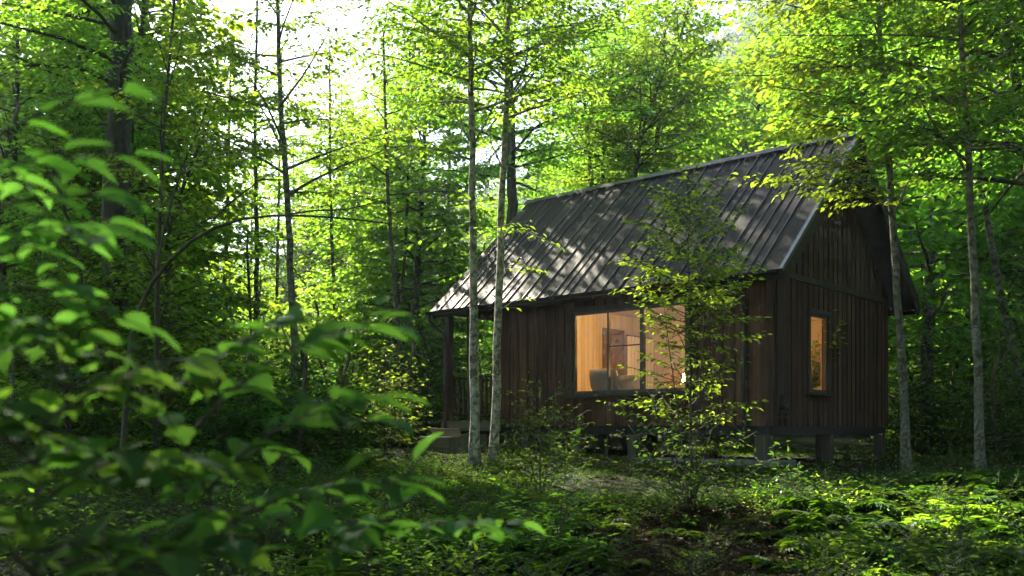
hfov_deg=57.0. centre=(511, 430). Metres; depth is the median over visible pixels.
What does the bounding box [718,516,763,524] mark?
fern
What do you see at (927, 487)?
fern
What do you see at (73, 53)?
forest tree
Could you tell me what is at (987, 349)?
understory tree
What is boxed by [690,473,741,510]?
seedling
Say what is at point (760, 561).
fern
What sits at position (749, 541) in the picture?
seedling
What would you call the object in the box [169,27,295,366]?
forest tree
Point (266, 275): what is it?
forest tree
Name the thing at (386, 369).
bush
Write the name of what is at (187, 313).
understory tree
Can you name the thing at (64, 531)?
bush
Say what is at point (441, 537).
fern
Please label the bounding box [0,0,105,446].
forest tree
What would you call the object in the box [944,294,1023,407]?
understory tree
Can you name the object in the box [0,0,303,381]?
forest tree
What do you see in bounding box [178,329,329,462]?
bush
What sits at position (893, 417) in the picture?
bush
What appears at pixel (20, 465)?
bush
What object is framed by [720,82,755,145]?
forest tree
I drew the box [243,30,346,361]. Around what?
forest tree
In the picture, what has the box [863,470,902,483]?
seedling
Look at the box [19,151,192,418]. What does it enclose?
understory tree
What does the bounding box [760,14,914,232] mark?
forest tree
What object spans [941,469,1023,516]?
seedling
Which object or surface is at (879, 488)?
fern
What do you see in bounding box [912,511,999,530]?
fern
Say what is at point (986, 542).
fern
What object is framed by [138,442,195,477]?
bush
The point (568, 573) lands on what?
seedling
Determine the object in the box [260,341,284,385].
understory tree
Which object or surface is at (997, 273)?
slender tree
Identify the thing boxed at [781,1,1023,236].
old tree
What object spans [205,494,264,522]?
seedling
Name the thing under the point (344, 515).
fern
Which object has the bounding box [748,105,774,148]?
forest tree
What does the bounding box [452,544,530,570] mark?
fern
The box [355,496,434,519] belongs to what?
seedling
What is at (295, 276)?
forest tree
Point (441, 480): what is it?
seedling
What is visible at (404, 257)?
forest tree
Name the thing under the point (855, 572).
seedling
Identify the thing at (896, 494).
fern
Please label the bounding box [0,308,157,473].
bush
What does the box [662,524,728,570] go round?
seedling
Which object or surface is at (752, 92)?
forest tree
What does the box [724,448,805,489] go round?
seedling
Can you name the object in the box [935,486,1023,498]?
fern
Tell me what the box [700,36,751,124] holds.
forest tree
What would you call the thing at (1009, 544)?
seedling
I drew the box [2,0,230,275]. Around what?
forest tree
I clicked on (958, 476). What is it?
seedling
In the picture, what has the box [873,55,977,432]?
forest tree
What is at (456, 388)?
bush
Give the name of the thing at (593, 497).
seedling
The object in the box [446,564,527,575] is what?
fern
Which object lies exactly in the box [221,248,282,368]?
forest tree
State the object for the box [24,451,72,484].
bush
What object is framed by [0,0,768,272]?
sky
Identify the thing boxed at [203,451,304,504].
bush
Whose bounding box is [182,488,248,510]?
seedling
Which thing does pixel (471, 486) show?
seedling
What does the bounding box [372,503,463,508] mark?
fallen branch
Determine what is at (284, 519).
bush
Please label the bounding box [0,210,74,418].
understory tree
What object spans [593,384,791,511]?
shrub
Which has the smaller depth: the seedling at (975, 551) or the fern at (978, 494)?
the seedling at (975, 551)
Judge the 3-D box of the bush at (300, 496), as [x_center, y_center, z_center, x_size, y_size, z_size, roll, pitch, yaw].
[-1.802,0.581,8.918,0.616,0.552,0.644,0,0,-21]
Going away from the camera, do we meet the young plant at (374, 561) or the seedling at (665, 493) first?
the young plant at (374, 561)
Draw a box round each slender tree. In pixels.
[65,0,298,447]
[131,0,428,452]
[499,0,673,439]
[534,0,690,438]
[549,0,748,434]
[681,0,1023,475]
[724,0,1023,469]
[846,1,1023,426]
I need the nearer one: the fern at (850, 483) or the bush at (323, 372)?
the fern at (850, 483)
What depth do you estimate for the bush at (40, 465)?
10.95 m
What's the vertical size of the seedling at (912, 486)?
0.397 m
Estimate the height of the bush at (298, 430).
2.139 m
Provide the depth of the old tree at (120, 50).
17.86 m
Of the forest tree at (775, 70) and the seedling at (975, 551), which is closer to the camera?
the seedling at (975, 551)
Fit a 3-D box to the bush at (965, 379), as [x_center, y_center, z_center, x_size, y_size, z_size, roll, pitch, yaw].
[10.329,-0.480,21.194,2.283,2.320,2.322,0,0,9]
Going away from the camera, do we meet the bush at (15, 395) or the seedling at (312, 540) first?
the seedling at (312, 540)
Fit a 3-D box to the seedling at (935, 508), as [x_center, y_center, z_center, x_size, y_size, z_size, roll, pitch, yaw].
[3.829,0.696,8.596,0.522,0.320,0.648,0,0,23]
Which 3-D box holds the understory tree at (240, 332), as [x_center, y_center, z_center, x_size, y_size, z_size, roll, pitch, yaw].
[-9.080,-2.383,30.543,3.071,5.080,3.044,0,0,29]
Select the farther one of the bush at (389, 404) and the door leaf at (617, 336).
the bush at (389, 404)
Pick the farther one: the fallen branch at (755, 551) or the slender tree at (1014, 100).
the slender tree at (1014, 100)
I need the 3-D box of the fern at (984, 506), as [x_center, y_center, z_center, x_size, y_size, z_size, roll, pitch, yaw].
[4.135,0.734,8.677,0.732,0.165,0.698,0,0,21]
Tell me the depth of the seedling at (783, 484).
9.90 m
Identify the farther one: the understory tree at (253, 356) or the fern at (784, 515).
the understory tree at (253, 356)
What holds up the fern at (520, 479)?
on the ground at (807, 441)
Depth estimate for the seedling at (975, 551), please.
6.18 m
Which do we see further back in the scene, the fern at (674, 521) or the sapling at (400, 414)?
the sapling at (400, 414)
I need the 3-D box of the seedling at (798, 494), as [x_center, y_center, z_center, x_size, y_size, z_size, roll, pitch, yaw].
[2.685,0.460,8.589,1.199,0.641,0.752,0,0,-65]
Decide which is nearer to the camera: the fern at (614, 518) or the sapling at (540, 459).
the fern at (614, 518)
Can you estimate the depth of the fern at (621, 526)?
7.43 m
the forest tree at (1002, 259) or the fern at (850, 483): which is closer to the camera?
the fern at (850, 483)
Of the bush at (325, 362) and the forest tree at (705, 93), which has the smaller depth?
the bush at (325, 362)
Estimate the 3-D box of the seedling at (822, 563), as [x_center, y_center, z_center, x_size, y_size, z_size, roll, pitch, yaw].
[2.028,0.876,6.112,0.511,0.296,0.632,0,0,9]
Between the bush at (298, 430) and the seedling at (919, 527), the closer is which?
the seedling at (919, 527)
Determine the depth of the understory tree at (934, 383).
20.70 m
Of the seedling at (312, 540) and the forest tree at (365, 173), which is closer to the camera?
the seedling at (312, 540)
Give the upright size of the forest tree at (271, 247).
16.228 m
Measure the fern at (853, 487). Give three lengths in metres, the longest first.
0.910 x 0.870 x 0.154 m
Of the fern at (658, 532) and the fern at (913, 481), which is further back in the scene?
the fern at (913, 481)
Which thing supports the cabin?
on the ground at (807, 441)
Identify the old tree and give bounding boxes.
[0,0,200,448]
[356,0,671,446]
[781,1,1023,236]
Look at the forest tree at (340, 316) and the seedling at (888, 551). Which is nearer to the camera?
the seedling at (888, 551)
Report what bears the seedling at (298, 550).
on the ground at (807, 441)
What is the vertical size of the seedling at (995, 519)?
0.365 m
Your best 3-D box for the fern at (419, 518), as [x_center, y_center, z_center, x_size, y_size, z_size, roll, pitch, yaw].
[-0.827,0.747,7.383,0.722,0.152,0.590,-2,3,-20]
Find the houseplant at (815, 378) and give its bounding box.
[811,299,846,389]
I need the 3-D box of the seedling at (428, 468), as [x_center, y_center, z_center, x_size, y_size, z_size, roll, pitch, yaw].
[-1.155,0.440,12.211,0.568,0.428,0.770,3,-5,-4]
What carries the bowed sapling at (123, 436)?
on the ground at (807, 441)
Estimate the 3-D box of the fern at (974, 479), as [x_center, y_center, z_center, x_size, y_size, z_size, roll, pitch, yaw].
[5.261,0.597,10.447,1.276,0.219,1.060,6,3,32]
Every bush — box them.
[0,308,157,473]
[0,353,75,469]
[0,439,69,478]
[0,441,50,483]
[0,449,56,500]
[0,464,30,494]
[0,472,167,539]
[0,478,38,513]
[0,487,38,537]
[13,488,170,561]
[22,483,96,532]
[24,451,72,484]
[27,440,104,485]
[41,462,129,512]
[56,436,119,477]
[126,322,295,475]
[127,461,176,497]
[133,314,256,452]
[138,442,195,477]
[143,499,252,548]
[143,514,218,566]
[152,332,224,450]
[176,355,280,460]
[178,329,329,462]
[192,439,305,520]
[197,449,252,483]
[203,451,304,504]
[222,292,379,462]
[228,461,264,488]
[229,347,380,472]
[238,504,302,556]
[241,490,306,537]
[251,447,296,481]
[262,384,310,456]
[265,326,329,448]
[272,329,325,442]
[285,444,377,484]
[286,329,406,469]
[289,464,354,509]
[301,363,395,459]
[308,345,377,442]
[321,355,399,447]
[343,355,418,436]
[365,317,461,447]
[366,344,434,430]
[368,362,417,442]
[424,365,489,434]
[430,369,489,427]
[483,385,504,438]
[858,351,948,452]
[872,352,958,447]
[894,357,1012,453]
[931,319,1023,467]
[936,358,1014,452]
[937,331,1023,460]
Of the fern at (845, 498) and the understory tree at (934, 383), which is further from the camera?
the understory tree at (934, 383)
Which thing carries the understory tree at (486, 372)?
on the ground at (807, 441)
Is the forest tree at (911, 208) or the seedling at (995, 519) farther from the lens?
the forest tree at (911, 208)
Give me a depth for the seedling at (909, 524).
7.23 m
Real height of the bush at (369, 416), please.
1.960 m
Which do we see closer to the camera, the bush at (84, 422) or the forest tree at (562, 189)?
the bush at (84, 422)
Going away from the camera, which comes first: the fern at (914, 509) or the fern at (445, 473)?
the fern at (914, 509)
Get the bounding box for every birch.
[337,0,635,469]
[343,0,651,465]
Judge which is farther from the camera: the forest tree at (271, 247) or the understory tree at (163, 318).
the forest tree at (271, 247)
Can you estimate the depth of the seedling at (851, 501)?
8.78 m
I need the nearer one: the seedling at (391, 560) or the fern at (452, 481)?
the seedling at (391, 560)
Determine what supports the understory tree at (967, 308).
on the ground at (807, 441)
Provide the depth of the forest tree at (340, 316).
38.31 m
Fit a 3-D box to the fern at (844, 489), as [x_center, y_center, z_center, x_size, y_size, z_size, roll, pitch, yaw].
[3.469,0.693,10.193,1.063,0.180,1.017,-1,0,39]
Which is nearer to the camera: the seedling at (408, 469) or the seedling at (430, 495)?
the seedling at (430, 495)
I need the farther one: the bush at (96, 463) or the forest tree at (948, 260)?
the forest tree at (948, 260)
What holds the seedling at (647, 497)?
on the ground at (807, 441)
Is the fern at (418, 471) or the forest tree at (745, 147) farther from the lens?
the forest tree at (745, 147)
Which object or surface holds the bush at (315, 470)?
on the ground at (807, 441)
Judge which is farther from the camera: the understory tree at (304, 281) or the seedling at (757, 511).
the understory tree at (304, 281)
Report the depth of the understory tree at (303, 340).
32.79 m
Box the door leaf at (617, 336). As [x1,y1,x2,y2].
[602,328,624,375]
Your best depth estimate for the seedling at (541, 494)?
7.88 m
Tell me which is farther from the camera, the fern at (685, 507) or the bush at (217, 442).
the bush at (217, 442)
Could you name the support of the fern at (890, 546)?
on the ground at (807, 441)
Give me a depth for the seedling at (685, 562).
5.84 m
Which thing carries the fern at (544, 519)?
on the ground at (807, 441)
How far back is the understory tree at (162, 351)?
15.01 m
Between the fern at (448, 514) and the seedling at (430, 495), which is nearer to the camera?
the fern at (448, 514)
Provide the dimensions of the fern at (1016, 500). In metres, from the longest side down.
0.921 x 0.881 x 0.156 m
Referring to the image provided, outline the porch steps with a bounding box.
[416,428,469,452]
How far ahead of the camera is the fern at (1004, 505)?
8.59 m
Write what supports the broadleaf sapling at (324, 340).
on the ground at (807, 441)
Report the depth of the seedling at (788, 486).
9.34 m
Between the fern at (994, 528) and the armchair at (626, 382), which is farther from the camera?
the armchair at (626, 382)
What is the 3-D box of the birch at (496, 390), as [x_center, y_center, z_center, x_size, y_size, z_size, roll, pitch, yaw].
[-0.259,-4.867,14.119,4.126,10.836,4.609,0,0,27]
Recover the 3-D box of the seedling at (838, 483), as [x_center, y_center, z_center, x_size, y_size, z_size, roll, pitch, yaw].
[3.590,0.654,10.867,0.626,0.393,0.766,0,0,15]
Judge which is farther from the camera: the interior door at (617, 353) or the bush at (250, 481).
the interior door at (617, 353)
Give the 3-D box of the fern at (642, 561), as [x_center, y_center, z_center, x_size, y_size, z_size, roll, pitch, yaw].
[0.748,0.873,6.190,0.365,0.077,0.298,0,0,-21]
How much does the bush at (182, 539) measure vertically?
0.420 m
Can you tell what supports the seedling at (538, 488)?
on the ground at (807, 441)
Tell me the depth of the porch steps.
18.39 m
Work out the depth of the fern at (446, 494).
10.15 m
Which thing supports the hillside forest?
on the hill
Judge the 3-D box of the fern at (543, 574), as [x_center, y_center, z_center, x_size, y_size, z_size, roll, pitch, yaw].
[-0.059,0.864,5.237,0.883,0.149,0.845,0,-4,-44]
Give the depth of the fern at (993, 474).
10.85 m
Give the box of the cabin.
[425,130,921,467]
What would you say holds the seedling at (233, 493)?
on the ground at (807, 441)
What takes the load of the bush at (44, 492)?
on the ground at (807, 441)
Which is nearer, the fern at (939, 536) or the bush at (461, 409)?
the fern at (939, 536)
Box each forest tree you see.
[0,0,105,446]
[0,0,154,445]
[0,0,175,321]
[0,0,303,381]
[0,0,304,368]
[0,1,175,433]
[0,21,40,216]
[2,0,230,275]
[23,47,178,272]
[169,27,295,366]
[180,179,241,306]
[187,0,334,362]
[191,242,252,332]
[209,165,295,337]
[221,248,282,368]
[232,248,287,339]
[235,117,319,309]
[237,265,299,364]
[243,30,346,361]
[260,166,351,358]
[264,33,391,374]
[267,66,382,334]
[268,81,433,377]
[273,245,320,366]
[289,0,493,447]
[296,0,506,439]
[306,48,484,402]
[307,87,420,334]
[317,259,368,381]
[334,2,478,434]
[366,201,461,369]
[389,21,523,331]
[389,212,467,374]
[423,161,495,403]
[462,129,578,438]
[478,192,505,371]
[480,130,585,349]
[529,0,716,187]
[542,0,775,438]
[639,0,763,174]
[641,19,721,175]
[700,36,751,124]
[701,1,806,156]
[709,106,764,160]
[713,84,747,154]
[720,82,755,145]
[733,10,787,153]
[738,2,951,437]
[747,6,878,152]
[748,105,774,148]
[749,13,801,148]
[754,0,1023,451]
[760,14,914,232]
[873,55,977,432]
[879,51,961,374]
[885,154,1023,395]
[889,0,1023,51]
[900,53,997,306]
[914,122,1018,368]
[923,8,1023,344]
[925,46,1023,308]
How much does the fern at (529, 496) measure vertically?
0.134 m
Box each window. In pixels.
[564,296,693,397]
[806,307,834,396]
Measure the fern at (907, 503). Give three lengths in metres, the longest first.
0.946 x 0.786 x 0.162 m
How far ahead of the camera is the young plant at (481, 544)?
5.59 m
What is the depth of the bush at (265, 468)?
11.71 m
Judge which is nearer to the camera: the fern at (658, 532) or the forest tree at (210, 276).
the fern at (658, 532)
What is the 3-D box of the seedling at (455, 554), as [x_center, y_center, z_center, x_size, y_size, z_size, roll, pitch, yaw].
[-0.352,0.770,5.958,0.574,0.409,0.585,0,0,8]
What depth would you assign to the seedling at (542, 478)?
12.14 m
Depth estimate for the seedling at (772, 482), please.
10.64 m
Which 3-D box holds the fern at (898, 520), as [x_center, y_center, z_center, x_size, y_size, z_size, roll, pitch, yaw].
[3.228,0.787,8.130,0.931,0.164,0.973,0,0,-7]
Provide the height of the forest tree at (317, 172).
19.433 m
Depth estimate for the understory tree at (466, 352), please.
37.74 m
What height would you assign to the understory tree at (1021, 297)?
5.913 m
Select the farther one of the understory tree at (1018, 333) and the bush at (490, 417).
the bush at (490, 417)
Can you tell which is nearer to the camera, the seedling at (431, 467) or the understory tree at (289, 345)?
the seedling at (431, 467)
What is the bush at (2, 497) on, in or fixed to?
on the ground at (807, 441)
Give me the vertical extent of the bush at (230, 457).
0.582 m
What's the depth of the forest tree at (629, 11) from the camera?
47.44 m
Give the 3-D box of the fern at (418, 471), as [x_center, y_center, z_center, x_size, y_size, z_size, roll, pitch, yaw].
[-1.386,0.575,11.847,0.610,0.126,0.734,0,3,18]
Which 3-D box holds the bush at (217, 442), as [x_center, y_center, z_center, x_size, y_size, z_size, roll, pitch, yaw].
[-4.148,-0.410,13.624,2.296,2.326,2.345,0,0,10]
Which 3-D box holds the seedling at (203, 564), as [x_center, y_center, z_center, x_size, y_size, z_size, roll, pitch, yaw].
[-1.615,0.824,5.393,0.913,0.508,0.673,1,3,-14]
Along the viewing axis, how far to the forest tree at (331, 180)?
29.95 m
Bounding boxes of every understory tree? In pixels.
[0,70,152,454]
[0,132,143,444]
[0,132,171,448]
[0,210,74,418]
[14,134,188,435]
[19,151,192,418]
[45,195,244,454]
[47,102,284,448]
[94,290,202,452]
[129,190,247,421]
[129,229,211,426]
[180,220,290,437]
[227,306,266,368]
[234,310,287,434]
[236,264,290,376]
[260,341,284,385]
[266,242,362,391]
[271,311,335,396]
[288,314,330,379]
[307,272,379,395]
[314,318,375,393]
[347,258,461,421]
[351,237,466,422]
[386,289,466,436]
[419,267,493,420]
[454,329,491,407]
[457,227,499,438]
[533,434,556,440]
[870,315,951,437]
[872,258,971,447]
[888,270,970,430]
[888,278,950,410]
[894,219,1016,413]
[919,210,1020,386]
[934,238,1023,440]
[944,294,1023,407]
[962,275,1023,449]
[963,236,1023,432]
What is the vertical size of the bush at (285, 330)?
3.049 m
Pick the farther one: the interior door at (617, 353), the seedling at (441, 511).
the interior door at (617, 353)
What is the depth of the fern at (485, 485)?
10.93 m
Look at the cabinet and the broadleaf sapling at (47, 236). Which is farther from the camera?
the cabinet
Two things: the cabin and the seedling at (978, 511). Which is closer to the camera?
the seedling at (978, 511)
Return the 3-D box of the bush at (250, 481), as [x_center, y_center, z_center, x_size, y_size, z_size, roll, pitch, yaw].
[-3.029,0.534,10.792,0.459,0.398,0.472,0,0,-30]
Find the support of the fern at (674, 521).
on the ground at (807, 441)
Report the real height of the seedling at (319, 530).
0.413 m
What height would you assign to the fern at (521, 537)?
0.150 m
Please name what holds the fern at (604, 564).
on the ground at (807, 441)
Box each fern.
[289,548,419,575]
[303,506,375,533]
[321,564,436,575]
[334,540,405,553]
[344,504,381,517]
[346,541,477,565]
[353,511,396,518]
[373,513,443,529]
[377,470,423,479]
[382,469,404,474]
[393,527,495,552]
[404,513,470,519]
[412,514,520,530]
[415,498,455,506]
[423,488,474,497]
[426,471,451,478]
[439,486,474,489]
[443,479,463,485]
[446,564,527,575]
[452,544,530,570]
[465,484,501,490]
[471,527,527,535]
[474,571,560,575]
[476,474,515,478]
[483,547,615,574]
[486,487,527,495]
[490,533,619,556]
[496,501,562,518]
[497,478,537,483]
[506,493,559,505]
[516,515,569,524]
[516,518,601,539]
[574,512,629,524]
[589,505,626,511]
[596,522,631,530]
[608,558,650,568]
[647,527,706,540]
[662,517,702,525]
[672,501,709,508]
[675,551,718,559]
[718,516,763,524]
[726,530,790,541]
[736,555,806,574]
[763,495,901,517]
[764,509,890,530]
[773,530,860,557]
[783,515,917,544]
[785,486,871,499]
[804,485,866,490]
[805,493,859,501]
[809,546,970,575]
[832,480,876,486]
[832,490,914,504]
[843,511,942,534]
[846,500,932,519]
[855,540,902,548]
[865,499,929,511]
[870,486,919,500]
[875,482,924,490]
[876,541,997,567]
[901,477,998,487]
[901,489,1006,501]
[901,514,984,533]
[911,485,990,490]
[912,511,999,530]
[921,471,1023,489]
[923,541,1023,575]
[926,499,1003,514]
[931,533,985,546]
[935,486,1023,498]
[956,495,1023,516]
[959,518,1023,542]
[962,468,1023,484]
[977,541,1023,552]
[981,496,1023,504]
[991,516,1023,525]
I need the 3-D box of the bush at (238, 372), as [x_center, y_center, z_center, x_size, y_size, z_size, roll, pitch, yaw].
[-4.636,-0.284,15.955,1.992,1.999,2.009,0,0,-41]
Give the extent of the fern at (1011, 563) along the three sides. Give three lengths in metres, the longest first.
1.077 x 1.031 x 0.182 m
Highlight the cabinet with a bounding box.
[664,369,684,387]
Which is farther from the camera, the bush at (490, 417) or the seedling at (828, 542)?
the bush at (490, 417)
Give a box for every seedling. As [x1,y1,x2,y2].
[150,540,293,575]
[158,531,281,575]
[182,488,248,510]
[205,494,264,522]
[208,555,285,575]
[219,480,244,506]
[222,490,298,533]
[229,491,299,514]
[239,519,324,551]
[254,539,304,575]
[267,487,351,516]
[272,546,333,575]
[276,499,360,539]
[283,535,337,556]
[284,489,363,507]
[286,473,319,507]
[293,527,337,552]
[305,467,373,506]
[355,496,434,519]
[378,456,436,484]
[381,493,418,508]
[387,548,452,575]
[403,449,443,475]
[404,485,469,512]
[406,540,495,575]
[407,464,450,487]
[407,528,495,573]
[414,487,485,512]
[416,484,444,499]
[418,458,442,472]
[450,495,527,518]
[451,462,478,477]
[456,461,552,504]
[462,460,487,478]
[465,481,543,525]
[475,479,499,490]
[478,548,600,575]
[480,463,576,517]
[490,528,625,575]
[507,475,550,495]
[518,466,570,484]
[518,470,554,492]
[556,492,597,507]
[594,475,651,499]
[599,471,659,500]
[608,488,671,519]
[626,491,667,506]
[632,475,686,503]
[639,493,684,511]
[661,551,720,575]
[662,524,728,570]
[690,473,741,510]
[698,521,755,546]
[705,474,753,495]
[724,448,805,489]
[739,479,784,505]
[743,491,791,516]
[745,464,825,496]
[750,464,804,500]
[762,447,851,509]
[762,471,802,496]
[771,510,877,564]
[771,545,882,575]
[788,503,824,512]
[789,538,869,575]
[796,461,847,485]
[796,473,870,514]
[800,469,851,487]
[818,551,887,575]
[823,510,919,558]
[841,467,914,488]
[848,526,987,575]
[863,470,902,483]
[875,521,922,542]
[879,510,1003,575]
[880,464,928,480]
[885,509,933,537]
[891,474,972,502]
[892,451,947,484]
[896,529,993,562]
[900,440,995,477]
[902,488,963,511]
[904,493,948,511]
[912,523,990,543]
[924,465,991,486]
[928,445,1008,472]
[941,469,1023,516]
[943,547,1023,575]
[951,492,1019,517]
[954,465,1013,476]
[962,503,1023,538]
[977,497,1023,573]
[993,533,1022,546]
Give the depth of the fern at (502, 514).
8.21 m
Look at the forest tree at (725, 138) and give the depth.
29.06 m
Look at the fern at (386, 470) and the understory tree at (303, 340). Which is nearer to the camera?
the fern at (386, 470)
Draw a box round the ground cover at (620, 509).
[0,444,1023,575]
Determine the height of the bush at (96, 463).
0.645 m
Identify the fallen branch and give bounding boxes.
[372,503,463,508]
[725,543,807,552]
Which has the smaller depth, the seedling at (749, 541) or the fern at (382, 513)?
the seedling at (749, 541)
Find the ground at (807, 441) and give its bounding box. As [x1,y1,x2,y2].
[0,394,1023,575]
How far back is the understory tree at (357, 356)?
28.87 m
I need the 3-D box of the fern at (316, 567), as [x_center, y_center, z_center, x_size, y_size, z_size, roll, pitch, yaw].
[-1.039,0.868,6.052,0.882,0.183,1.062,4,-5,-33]
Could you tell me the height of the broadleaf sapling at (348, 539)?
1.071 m
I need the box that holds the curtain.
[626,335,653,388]
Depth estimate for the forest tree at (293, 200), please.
61.44 m
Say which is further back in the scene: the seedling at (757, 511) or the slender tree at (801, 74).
the slender tree at (801, 74)
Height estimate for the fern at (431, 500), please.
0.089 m
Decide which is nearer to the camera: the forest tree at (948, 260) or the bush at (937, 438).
the bush at (937, 438)
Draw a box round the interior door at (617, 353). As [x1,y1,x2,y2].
[602,328,624,375]
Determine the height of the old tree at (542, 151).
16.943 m
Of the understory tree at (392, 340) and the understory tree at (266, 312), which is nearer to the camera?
the understory tree at (392, 340)
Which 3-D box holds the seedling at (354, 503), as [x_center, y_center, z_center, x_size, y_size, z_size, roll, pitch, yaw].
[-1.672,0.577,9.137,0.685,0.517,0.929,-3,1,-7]
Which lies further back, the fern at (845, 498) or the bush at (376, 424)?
the bush at (376, 424)
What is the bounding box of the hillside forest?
[220,0,928,314]
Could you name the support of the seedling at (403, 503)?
on the ground at (807, 441)
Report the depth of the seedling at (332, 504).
8.16 m
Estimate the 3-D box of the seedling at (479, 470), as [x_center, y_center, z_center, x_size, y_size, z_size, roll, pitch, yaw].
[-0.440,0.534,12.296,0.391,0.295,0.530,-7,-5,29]
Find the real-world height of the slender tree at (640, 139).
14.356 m
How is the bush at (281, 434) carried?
on the ground at (807, 441)
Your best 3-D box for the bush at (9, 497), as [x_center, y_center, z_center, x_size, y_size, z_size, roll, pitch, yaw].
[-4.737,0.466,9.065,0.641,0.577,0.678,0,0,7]
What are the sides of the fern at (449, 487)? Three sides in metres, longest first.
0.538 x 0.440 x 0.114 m
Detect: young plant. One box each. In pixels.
[343,494,438,575]
[423,513,508,575]
[488,428,618,550]
[575,517,642,573]
[890,469,1018,575]
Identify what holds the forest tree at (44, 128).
on the ground at (807, 441)
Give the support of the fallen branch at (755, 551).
on the ground at (807, 441)
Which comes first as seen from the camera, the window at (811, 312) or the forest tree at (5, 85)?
the window at (811, 312)
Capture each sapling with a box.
[0,82,180,354]
[0,295,446,575]
[0,310,272,575]
[119,69,431,486]
[232,432,546,575]
[347,333,438,453]
[477,371,599,497]
[602,152,772,504]
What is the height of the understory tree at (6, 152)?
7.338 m
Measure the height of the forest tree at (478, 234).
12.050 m
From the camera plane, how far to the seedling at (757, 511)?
8.41 m
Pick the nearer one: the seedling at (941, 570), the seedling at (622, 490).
the seedling at (941, 570)
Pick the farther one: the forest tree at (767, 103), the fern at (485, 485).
the forest tree at (767, 103)
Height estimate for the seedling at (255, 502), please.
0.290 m
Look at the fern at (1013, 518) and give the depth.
8.05 m
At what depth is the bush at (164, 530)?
6.72 m
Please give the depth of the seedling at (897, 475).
11.92 m
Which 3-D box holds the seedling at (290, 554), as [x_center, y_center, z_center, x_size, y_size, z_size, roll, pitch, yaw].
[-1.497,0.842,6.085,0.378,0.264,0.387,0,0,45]
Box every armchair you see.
[589,369,618,390]
[617,375,639,389]
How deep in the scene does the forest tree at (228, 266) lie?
53.22 m
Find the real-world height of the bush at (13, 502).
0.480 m
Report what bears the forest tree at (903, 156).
on the ground at (807, 441)
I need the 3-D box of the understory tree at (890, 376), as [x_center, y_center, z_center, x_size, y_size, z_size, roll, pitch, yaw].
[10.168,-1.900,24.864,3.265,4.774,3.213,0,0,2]
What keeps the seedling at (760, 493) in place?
on the ground at (807, 441)
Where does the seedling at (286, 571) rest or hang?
on the ground at (807, 441)
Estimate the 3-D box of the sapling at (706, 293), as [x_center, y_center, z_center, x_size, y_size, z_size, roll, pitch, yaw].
[1.624,-0.894,8.571,1.426,3.326,1.456,0,0,-15]
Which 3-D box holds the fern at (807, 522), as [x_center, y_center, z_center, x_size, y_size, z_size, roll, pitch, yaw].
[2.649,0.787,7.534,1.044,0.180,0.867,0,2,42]
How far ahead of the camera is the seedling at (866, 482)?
10.81 m
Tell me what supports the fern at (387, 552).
on the ground at (807, 441)
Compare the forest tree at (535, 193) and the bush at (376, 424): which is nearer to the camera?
the bush at (376, 424)
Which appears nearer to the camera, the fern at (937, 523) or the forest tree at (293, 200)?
the fern at (937, 523)
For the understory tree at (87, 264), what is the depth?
18.64 m
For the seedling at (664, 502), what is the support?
on the ground at (807, 441)
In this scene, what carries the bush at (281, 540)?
on the ground at (807, 441)
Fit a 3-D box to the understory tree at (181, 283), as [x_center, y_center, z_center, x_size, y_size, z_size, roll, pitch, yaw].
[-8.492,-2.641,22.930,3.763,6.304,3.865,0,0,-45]
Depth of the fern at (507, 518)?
7.20 m
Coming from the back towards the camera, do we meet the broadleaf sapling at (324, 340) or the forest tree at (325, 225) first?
the forest tree at (325, 225)
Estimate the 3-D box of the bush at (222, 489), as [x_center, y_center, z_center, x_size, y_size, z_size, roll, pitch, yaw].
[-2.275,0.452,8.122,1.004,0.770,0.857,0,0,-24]
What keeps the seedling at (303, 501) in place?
on the ground at (807, 441)
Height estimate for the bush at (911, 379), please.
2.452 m
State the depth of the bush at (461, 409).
30.37 m
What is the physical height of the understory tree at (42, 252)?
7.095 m
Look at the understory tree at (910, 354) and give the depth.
29.01 m
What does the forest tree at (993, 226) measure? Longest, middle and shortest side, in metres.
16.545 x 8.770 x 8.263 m
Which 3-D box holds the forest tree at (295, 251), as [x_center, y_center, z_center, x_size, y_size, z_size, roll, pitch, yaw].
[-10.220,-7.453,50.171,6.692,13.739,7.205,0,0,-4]
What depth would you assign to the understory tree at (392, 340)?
27.73 m
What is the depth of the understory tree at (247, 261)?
20.43 m
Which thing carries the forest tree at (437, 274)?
on the ground at (807, 441)
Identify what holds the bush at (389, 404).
on the ground at (807, 441)
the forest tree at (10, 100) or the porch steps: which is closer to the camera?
the porch steps
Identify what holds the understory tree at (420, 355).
on the ground at (807, 441)
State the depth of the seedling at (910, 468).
11.47 m
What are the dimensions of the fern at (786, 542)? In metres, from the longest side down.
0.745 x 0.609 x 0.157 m
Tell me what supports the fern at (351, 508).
on the ground at (807, 441)
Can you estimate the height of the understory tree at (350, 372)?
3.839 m
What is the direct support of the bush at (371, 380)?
on the ground at (807, 441)
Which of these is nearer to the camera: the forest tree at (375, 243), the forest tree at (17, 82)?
the forest tree at (17, 82)
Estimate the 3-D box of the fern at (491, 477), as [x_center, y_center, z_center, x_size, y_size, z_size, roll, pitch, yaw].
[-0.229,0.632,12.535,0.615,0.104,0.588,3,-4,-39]

